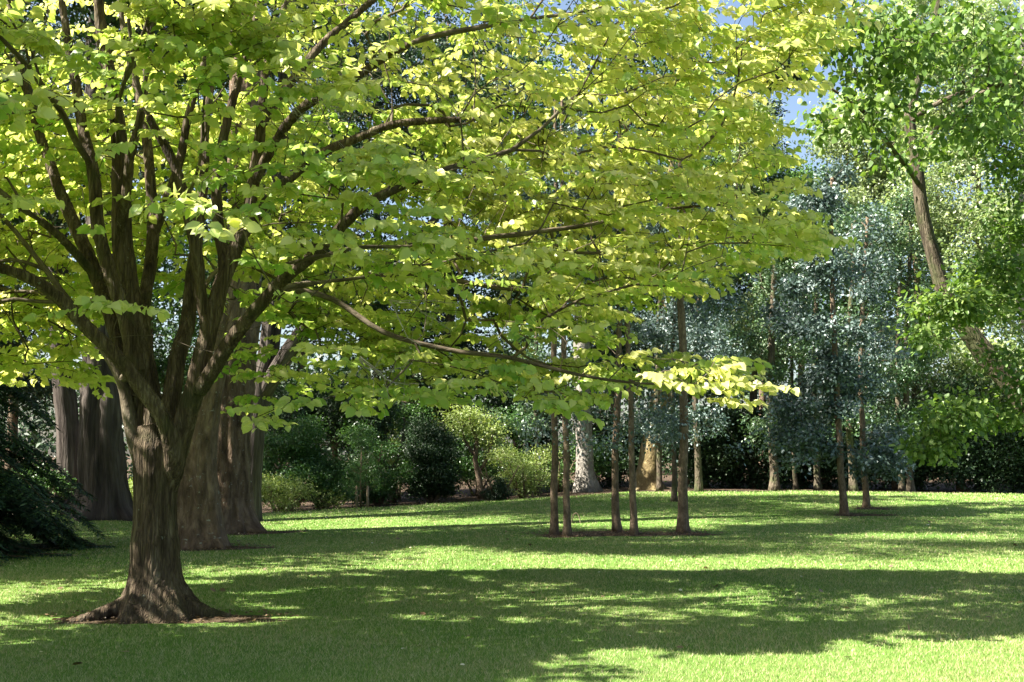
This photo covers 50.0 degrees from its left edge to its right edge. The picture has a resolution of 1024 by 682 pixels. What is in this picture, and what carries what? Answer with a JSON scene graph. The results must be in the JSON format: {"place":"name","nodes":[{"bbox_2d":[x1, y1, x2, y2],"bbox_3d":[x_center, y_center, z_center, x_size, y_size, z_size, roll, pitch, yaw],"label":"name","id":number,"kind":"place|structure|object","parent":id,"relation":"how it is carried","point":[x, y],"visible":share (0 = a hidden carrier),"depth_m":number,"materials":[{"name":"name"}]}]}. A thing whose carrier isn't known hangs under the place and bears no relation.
{"place":"outdoors","nodes":[
{"label":"outdoors","id":0,"kind":"place"},
{"bbox_2d":[0,490,1023,681],"bbox_3d":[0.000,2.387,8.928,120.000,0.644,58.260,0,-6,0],"label":"lawn","id":1,"kind":"structure","parent":0,"point":[654,598],"depth_m":12.70,"materials":[{"name":"green plant"}]},
{"bbox_2d":[0,54,21,223],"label":"park tree","id":2,"kind":"object","parent":1,"relation":"on","point":[14,90],"visible":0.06,"depth_m":22.22,"materials":[{"name":"green plant"}]},
{"bbox_2d":[0,153,114,565],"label":"dark weeping conifer","id":3,"kind":"object","parent":1,"relation":"on","point":[19,505],"visible":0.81,"depth_m":18.54,"materials":[{"name":"green plant"}]},
{"bbox_2d":[11,0,289,549],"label":"old broad trunk tree","id":4,"kind":"object","parent":1,"relation":"on","point":[200,521],"visible":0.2,"depth_m":19.20,"materials":[{"name":"brown plant"}]},
{"bbox_2d":[0,0,319,520],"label":"fluted grey trunk tree","id":5,"kind":"object","parent":1,"relation":"on","point":[102,466],"visible":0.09,"depth_m":27.66,"materials":[{"name":"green plant"}]},
{"bbox_2d":[0,0,335,533],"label":"thick rough bark tree","id":6,"kind":"object","parent":1,"relation":"on","point":[239,512],"visible":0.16,"depth_m":23.41,"materials":[{"name":"brown plant"}]},
{"bbox_2d":[55,615,292,623],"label":"bare soil","id":7,"kind":"structure","parent":1,"relation":"on","point":[241,618],"depth_m":10.72,"materials":[{"name":"brown soil"}]},
{"bbox_2d":[0,0,885,624],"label":"golden leaved tree","id":8,"kind":"object","parent":7,"relation":"on","point":[158,424],"visible":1,"depth_m":11.04,"materials":[{"name":"green plant"}]},
{"bbox_2d":[180,546,279,550],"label":"bare soil","id":9,"kind":"structure","parent":1,"relation":"on","point":[250,547],"depth_m":19.14,"materials":[{"name":"brown soil"}]},
{"bbox_2d":[230,531,306,534],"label":"bare soil","id":10,"kind":"structure","parent":1,"relation":"on","point":[266,533],"depth_m":23.14,"materials":[{"name":"brown soil"}]},
{"bbox_2d":[164,0,569,521],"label":"forked pale trunk tree","id":11,"kind":"object","parent":1,"relation":"on","point":[258,434],"visible":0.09,"depth_m":28.99,"materials":[{"name":"green plant"}]},
{"bbox_2d":[32,505,898,622],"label":"leaf litter","id":12,"kind":"object","parent":1,"relation":"on","point":[535,533],"visible":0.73,"depth_m":21.84,"materials":[{"name":"brown plant"}]},
{"bbox_2d":[11,521,1021,664],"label":"fallen leaves","id":13,"kind":"object","parent":1,"relation":"on","point":[421,613],"visible":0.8,"depth_m":12.99,"materials":[{"name":"brown plant"}]},
{"bbox_2d":[477,100,628,534],"bbox_3d":[1.058,-0.514,23.241,3.781,9.305,2.583,1,-6,-13],"label":"young gum tree","id":14,"kind":"object","parent":1,"relation":"on","point":[554,526],"visible":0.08,"depth_m":22.42,"materials":[{"name":"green plant"}]},
{"bbox_2d":[541,535,581,537],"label":"bare soil","id":15,"kind":"structure","parent":1,"relation":"on","point":[559,536],"depth_m":21.83,"materials":[{"name":"brown soil"}]},
{"bbox_2d":[476,99,648,535],"bbox_3d":[0.826,-0.559,22.369,3.590,9.208,2.708,-2,-6,19],"label":"young gum tree","id":16,"kind":"object","parent":1,"relation":"on","point":[567,529],"visible":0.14,"depth_m":22.10,"materials":[{"name":"green plant"}]},
{"bbox_2d":[542,531,681,536],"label":"bare soil","id":17,"kind":"structure","parent":1,"relation":"on","point":[602,533],"depth_m":22.39,"materials":[{"name":"brown soil"}]},
{"bbox_2d":[542,108,697,531],"bbox_3d":[2.234,-0.554,23.996,3.519,9.501,3.175,0,-6,0],"label":"young gum tree","id":18,"kind":"object","parent":1,"relation":"on","point":[616,526],"visible":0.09,"depth_m":23.05,"materials":[{"name":"green plant"}]},
{"bbox_2d":[560,121,710,534],"bbox_3d":[2.417,-0.560,22.797,3.079,9.284,3.508,-4,-7,32],"label":"young gum tree","id":19,"kind":"object","parent":1,"relation":"on","point":[633,529],"visible":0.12,"depth_m":22.41,"materials":[{"name":"green plant"}]},
{"bbox_2d":[602,106,761,532],"bbox_3d":[3.733,-0.582,23.527,3.570,9.457,3.488,-5,-8,41],"label":"young gum tree","id":20,"kind":"object","parent":1,"relation":"on","point":[682,525],"visible":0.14,"depth_m":23.12,"materials":[{"name":"green plant"}]},
{"bbox_2d":[665,532,719,535],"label":"bare soil","id":21,"kind":"structure","parent":1,"relation":"on","point":[703,534],"depth_m":22.28,"materials":[{"name":"brown soil"}]},
{"bbox_2d":[751,156,917,514],"bbox_3d":[7.974,-0.178,27.279,4.314,9.125,2.974,0,-6,0],"label":"blue gum tree","id":22,"kind":"object","parent":1,"relation":"on","point":[836,382],"visible":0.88,"depth_m":26.95,"materials":[{"name":"green plant"}]},
{"bbox_2d":[831,513,897,515],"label":"bare soil","id":23,"kind":"structure","parent":1,"relation":"on","point":[856,514],"depth_m":26.64,"materials":[{"name":"brown soil"}]},
{"bbox_2d":[819,201,917,507],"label":"blue gum tree","id":24,"kind":"object","parent":1,"relation":"on","point":[867,239],"visible":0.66,"depth_m":28.88,"materials":[{"name":"green plant"}]},
{"bbox_2d":[852,507,892,509],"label":"bare soil","id":25,"kind":"structure","parent":1,"relation":"on","point":[871,508],"depth_m":28.22,"materials":[{"name":"brown soil"}]},
{"bbox_2d":[777,0,1023,410],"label":"leaning poplar tree","id":26,"kind":"object","parent":1,"relation":"on","point":[899,52],"visible":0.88,"depth_m":13.42,"materials":[{"name":"green plant"}]},
{"bbox_2d":[866,90,1023,466],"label":"light green maple tree","id":27,"kind":"object","parent":1,"relation":"on","point":[962,304],"visible":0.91,"depth_m":14.04,"materials":[{"name":"green plant"}]},
{"bbox_2d":[954,0,1023,331],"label":"tree","id":28,"kind":"object","parent":1,"relation":"on","point":[1013,100],"visible":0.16,"depth_m":19.79,"materials":[{"name":"green plant"}]},
{"bbox_2d":[0,456,1023,517],"bbox_3d":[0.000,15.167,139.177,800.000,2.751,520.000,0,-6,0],"label":"woodland ground","id":29,"kind":"structure","parent":0,"point":[468,497],"depth_m":41.06,"materials":[{"name":"soil"}]},
{"bbox_2d":[0,0,79,471],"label":"dark woodland tree","id":30,"kind":"object","parent":29,"relation":"on","point":[41,391],"visible":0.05,"depth_m":43.45,"materials":[{"name":"green plant"}]},
{"bbox_2d":[11,462,76,508],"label":"garden shrub","id":31,"kind":"object","parent":29,"relation":"on","point":[51,490],"visible":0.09,"depth_m":32.17,"materials":[{"name":"green plant"}]},
{"bbox_2d":[0,2,185,509],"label":"leaning grey trunk tree","id":32,"kind":"object","parent":29,"relation":"on","point":[65,400],"visible":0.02,"depth_m":33.16,"materials":[{"name":"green plant"}]},
{"bbox_2d":[128,474,132,499],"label":"garden shrub","id":33,"kind":"object","parent":29,"relation":"on","point":[130,486],"visible":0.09,"depth_m":35.24,"materials":[{"name":"green plant"}]},
{"bbox_2d":[72,62,208,392],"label":"dark woodland tree","id":34,"kind":"object","parent":29,"relation":"on","point":[161,364],"visible":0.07,"depth_m":45.60,"materials":[{"name":"green plant"}]},
{"bbox_2d":[154,72,290,389],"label":"dark woodland tree","id":35,"kind":"object","parent":29,"relation":"on","point":[194,334],"depth_m":46.37,"materials":[{"name":"green plant"}]},
{"bbox_2d":[261,411,330,511],"bbox_3d":[-7.396,3.836,35.484,3.195,3.384,3.608,0,-6,0],"label":"broad shrub","id":36,"kind":"object","parent":29,"relation":"on","point":[289,447],"visible":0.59,"depth_m":35.28,"materials":[{"name":"green plant"}]},
{"bbox_2d":[261,469,350,511],"bbox_3d":[-6.615,4.655,34.000,3.819,1.413,2.783,3,-7,-23],"label":"spilling shrub","id":37,"kind":"object","parent":29,"relation":"on","point":[269,487],"visible":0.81,"depth_m":33.73,"materials":[{"name":"green plant"}]},
{"bbox_2d":[262,0,391,501],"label":"dark woodland tree","id":38,"kind":"object","parent":29,"relation":"on","point":[300,367],"visible":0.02,"depth_m":44.40,"materials":[{"name":"green plant"}]},
{"bbox_2d":[284,410,387,508],"bbox_3d":[-6.049,3.886,36.051,3.475,3.402,3.351,-4,-7,32],"label":"broad shrub","id":39,"kind":"object","parent":29,"relation":"on","point":[335,471],"visible":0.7,"depth_m":35.57,"materials":[{"name":"green plant"}]},
{"bbox_2d":[264,381,408,506],"bbox_3d":[-6.645,3.545,38.989,6.309,4.704,3.886,0,-6,0],"label":"tall back shrub","id":40,"kind":"object","parent":29,"relation":"on","point":[379,425],"visible":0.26,"depth_m":38.78,"materials":[{"name":"green plant"}]},
{"bbox_2d":[275,364,399,465],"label":"shaded evergreen","id":41,"kind":"object","parent":29,"relation":"on","point":[329,407],"visible":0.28,"depth_m":39.82,"materials":[{"name":"green plant"}]},
{"bbox_2d":[336,434,384,507],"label":"staked sapling","id":42,"kind":"object","parent":29,"relation":"on","point":[365,448],"visible":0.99,"depth_m":34.16,"materials":[{"name":"green plant"}]},
{"bbox_2d":[366,486,368,507],"bbox_3d":[-4.461,4.876,33.952,0.066,0.800,0.066,-2,-7,22],"label":"wooden stake","id":43,"kind":"object","parent":29,"relation":"on","point":[367,503],"visible":0.71,"depth_m":33.93,"materials":[{"name":"brown wood"}]},
{"bbox_2d":[313,0,452,468],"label":"dark woodland tree","id":44,"kind":"object","parent":29,"relation":"on","point":[379,217],"visible":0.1,"depth_m":45.69,"materials":[{"name":"green plant"}]},
{"bbox_2d":[331,397,438,502],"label":"arching dark tree","id":45,"kind":"object","parent":29,"relation":"on","point":[403,420],"visible":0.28,"depth_m":39.28,"materials":[{"name":"green plant"}]},
{"bbox_2d":[342,433,430,505],"bbox_3d":[-4.385,4.474,37.535,3.469,2.672,3.680,0,-6,0],"label":"broad shrub","id":46,"kind":"object","parent":29,"relation":"on","point":[391,480],"visible":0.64,"depth_m":36.89,"materials":[{"name":"green plant"}]},
{"bbox_2d":[371,419,409,498],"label":"garden shrub","id":47,"kind":"object","parent":29,"relation":"on","point":[391,459],"visible":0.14,"depth_m":42.52,"materials":[{"name":"green plant"}]},
{"bbox_2d":[396,411,467,502],"bbox_3d":[-2.744,3.971,37.305,2.597,3.222,3.285,0,-6,0],"label":"round dark bush","id":48,"kind":"object","parent":29,"relation":"on","point":[428,445],"visible":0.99,"depth_m":36.77,"materials":[{"name":"green plant"}]},
{"bbox_2d":[377,345,498,498],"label":"shaded evergreen","id":49,"kind":"object","parent":29,"relation":"on","point":[417,376],"visible":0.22,"depth_m":41.49,"materials":[{"name":"green plant"}]},
{"bbox_2d":[384,1,530,490],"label":"dark woodland tree","id":50,"kind":"object","parent":29,"relation":"on","point":[448,317],"visible":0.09,"depth_m":45.30,"materials":[{"name":"green plant"}]},
{"bbox_2d":[390,403,545,488],"bbox_3d":[-1.594,3.935,40.295,6.165,3.631,3.639,0,-6,0],"label":"tall back shrub","id":51,"kind":"object","parent":29,"relation":"on","point":[466,465],"visible":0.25,"depth_m":39.92,"materials":[{"name":"green plant"}]},
{"bbox_2d":[432,398,516,498],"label":"twisted stem tree","id":52,"kind":"object","parent":29,"relation":"on","point":[462,426],"visible":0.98,"depth_m":38.72,"materials":[{"name":"green plant"}]},
{"bbox_2d":[452,425,505,495],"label":"garden shrub","id":53,"kind":"object","parent":29,"relation":"on","point":[471,490],"visible":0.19,"depth_m":41.62,"materials":[{"name":"green plant"}]},
{"bbox_2d":[478,466,518,500],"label":"dark bush","id":54,"kind":"object","parent":29,"relation":"on","point":[496,491],"visible":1,"depth_m":36.47,"materials":[{"name":"green plant"}]},
{"bbox_2d":[0,245,1023,480],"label":"wood","id":55,"kind":"object","parent":29,"relation":"on","point":[41,443],"visible":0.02,"depth_m":71.49,"materials":[{"name":"green plant"}]},
{"bbox_2d":[482,207,551,494],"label":"grove gum tree","id":56,"kind":"object","parent":29,"relation":"on","point":[536,346],"visible":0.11,"depth_m":39.48,"materials":[{"name":"green plant"}]},
{"bbox_2d":[480,443,562,498],"bbox_3d":[0.294,4.466,37.866,3.309,2.068,3.467,0,-6,0],"label":"feathery shrub","id":57,"kind":"object","parent":29,"relation":"on","point":[521,474],"visible":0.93,"depth_m":37.47,"materials":[{"name":"green plant"}]},
{"bbox_2d":[458,0,591,488],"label":"dark woodland tree","id":58,"kind":"object","parent":29,"relation":"on","point":[548,126],"visible":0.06,"depth_m":47.69,"materials":[{"name":"green plant"}]},
{"bbox_2d":[481,382,572,490],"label":"shaded evergreen","id":59,"kind":"object","parent":29,"relation":"on","point":[508,402],"visible":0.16,"depth_m":43.20,"materials":[{"name":"green plant"}]},
{"bbox_2d":[463,125,654,492],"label":"white trunk tree","id":60,"kind":"object","parent":29,"relation":"on","point":[585,480],"visible":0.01,"depth_m":40.56,"materials":[{"name":"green plant"}]},
{"bbox_2d":[525,428,628,491],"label":"tall back shrub","id":61,"kind":"object","parent":29,"relation":"on","point":[598,460],"visible":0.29,"depth_m":41.78,"materials":[{"name":"green plant"}]},
{"bbox_2d":[534,1,699,484],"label":"dark woodland tree","id":62,"kind":"object","parent":29,"relation":"on","point":[590,21],"visible":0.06,"depth_m":47.25,"materials":[{"name":"green plant"}]},
{"bbox_2d":[569,404,669,487],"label":"shaded evergreen","id":63,"kind":"object","parent":29,"relation":"on","point":[623,471],"visible":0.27,"depth_m":44.11,"materials":[{"name":"green plant"}]},
{"bbox_2d":[622,223,688,491],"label":"grove gum tree","id":64,"kind":"object","parent":29,"relation":"on","point":[659,484],"visible":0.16,"depth_m":39.42,"materials":[{"name":"green plant"}]},
{"bbox_2d":[622,204,726,501],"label":"grove gum tree","id":65,"kind":"object","parent":29,"relation":"on","point":[651,335],"visible":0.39,"depth_m":30.48,"materials":[{"name":"green plant"}]},
{"bbox_2d":[607,123,771,489],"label":"lichen trunk tree","id":66,"kind":"object","parent":29,"relation":"on","point":[646,475],"visible":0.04,"depth_m":40.98,"materials":[{"name":"yellow plant"}]},
{"bbox_2d":[664,218,752,491],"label":"grove gum tree","id":67,"kind":"object","parent":29,"relation":"on","point":[726,350],"visible":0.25,"depth_m":36.63,"materials":[{"name":"green plant"}]},
{"bbox_2d":[630,2,787,484],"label":"dark woodland tree","id":68,"kind":"object","parent":29,"relation":"on","point":[708,392],"visible":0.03,"depth_m":47.59,"materials":[{"name":"green plant"}]},
{"bbox_2d":[662,396,756,488],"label":"shaded evergreen","id":69,"kind":"object","parent":29,"relation":"on","point":[726,473],"visible":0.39,"depth_m":42.01,"materials":[{"name":"green plant"}]},
{"bbox_2d":[677,91,826,484],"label":"pale poplar tree","id":70,"kind":"object","parent":29,"relation":"on","point":[753,394],"visible":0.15,"depth_m":45.18,"materials":[{"name":"green plant"}]},
{"bbox_2d":[701,395,812,488],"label":"shaded evergreen","id":71,"kind":"object","parent":29,"relation":"on","point":[760,478],"visible":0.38,"depth_m":42.14,"materials":[{"name":"green plant"}]},
{"bbox_2d":[720,195,823,490],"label":"grove gum tree","id":72,"kind":"object","parent":29,"relation":"on","point":[774,480],"visible":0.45,"depth_m":38.88,"materials":[{"name":"green plant"}]},
{"bbox_2d":[729,55,823,472],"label":"distant dark pine","id":73,"kind":"object","parent":29,"relation":"on","point":[777,107],"visible":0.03,"depth_m":61.98,"materials":[{"name":"green plant"}]},
{"bbox_2d":[741,195,832,489],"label":"grove gum tree","id":74,"kind":"object","parent":29,"relation":"on","point":[781,351],"visible":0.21,"depth_m":40.65,"materials":[{"name":"green plant"}]},
{"bbox_2d":[739,154,865,487],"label":"pale poplar tree","id":75,"kind":"object","parent":29,"relation":"on","point":[795,174],"visible":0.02,"depth_m":44.11,"materials":[{"name":"green plant"}]},
{"bbox_2d":[761,197,874,490],"bbox_3d":[10.922,-0.094,40.306,4.339,11.210,4.360,4,-7,-33],"label":"grove gum tree","id":76,"kind":"object","parent":29,"relation":"on","point":[817,482],"visible":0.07,"depth_m":39.74,"materials":[{"name":"green plant"}]},
{"bbox_2d":[765,401,884,488],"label":"shaded evergreen","id":77,"kind":"object","parent":29,"relation":"on","point":[826,482],"visible":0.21,"depth_m":42.12,"materials":[{"name":"green plant"}]},
{"bbox_2d":[787,200,896,491],"bbox_3d":[11.382,-0.025,37.222,3.140,10.415,3.832,2,-7,-21],"label":"grove gum tree","id":78,"kind":"object","parent":29,"relation":"on","point":[853,484],"visible":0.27,"depth_m":37.12,"materials":[{"name":"green plant"}]},
{"bbox_2d":[793,84,928,484],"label":"pale poplar tree","id":79,"kind":"object","parent":29,"relation":"on","point":[836,149],"visible":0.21,"depth_m":46.98,"materials":[{"name":"green plant"}]},
{"bbox_2d":[821,394,961,490],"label":"shaded evergreen","id":80,"kind":"object","parent":29,"relation":"on","point":[922,468],"visible":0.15,"depth_m":41.32,"materials":[{"name":"green plant"}]},
{"bbox_2d":[855,204,942,491],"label":"grove gum tree","id":81,"kind":"object","parent":29,"relation":"on","point":[903,252],"visible":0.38,"depth_m":37.70,"materials":[{"name":"green plant"}]},
{"bbox_2d":[852,172,950,491],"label":"grove gum tree","id":82,"kind":"object","parent":29,"relation":"on","point":[904,207],"visible":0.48,"depth_m":38.24,"materials":[{"name":"green plant"}]},
{"bbox_2d":[835,0,994,487],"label":"pale poplar tree","id":83,"kind":"object","parent":29,"relation":"on","point":[931,183],"visible":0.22,"depth_m":44.37,"materials":[{"name":"green plant"}]},
{"bbox_2d":[891,0,1023,488],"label":"pale poplar tree","id":84,"kind":"object","parent":29,"relation":"on","point":[961,249],"visible":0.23,"depth_m":42.29,"materials":[{"name":"green plant"}]},
{"bbox_2d":[913,362,1012,492],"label":"shaded evergreen","id":85,"kind":"object","parent":29,"relation":"on","point":[962,473],"visible":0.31,"depth_m":39.99,"materials":[{"name":"green plant"}]},
{"bbox_2d":[957,0,1023,374],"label":"pale poplar tree","id":86,"kind":"object","parent":29,"relation":"on","point":[1017,331],"visible":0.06,"depth_m":42.26,"materials":[{"name":"green plant"}]},
{"bbox_2d":[962,384,1023,492],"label":"shaded evergreen","id":87,"kind":"object","parent":29,"relation":"on","point":[1009,461],"visible":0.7,"depth_m":39.09,"materials":[{"name":"green plant"}]},
{"bbox_2d":[1,0,1023,455],"label":"sky","id":88,"kind":"structure","parent":0,"point":[792,106],"materials":[{"name":"blue"}]},
{"bbox_2d":[39,495,1017,675],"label":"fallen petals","id":89,"kind":"object","parent":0,"point":[550,579],"visible":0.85,"depth_m":16.96,"materials":[{"name":"plant"}]}
]}

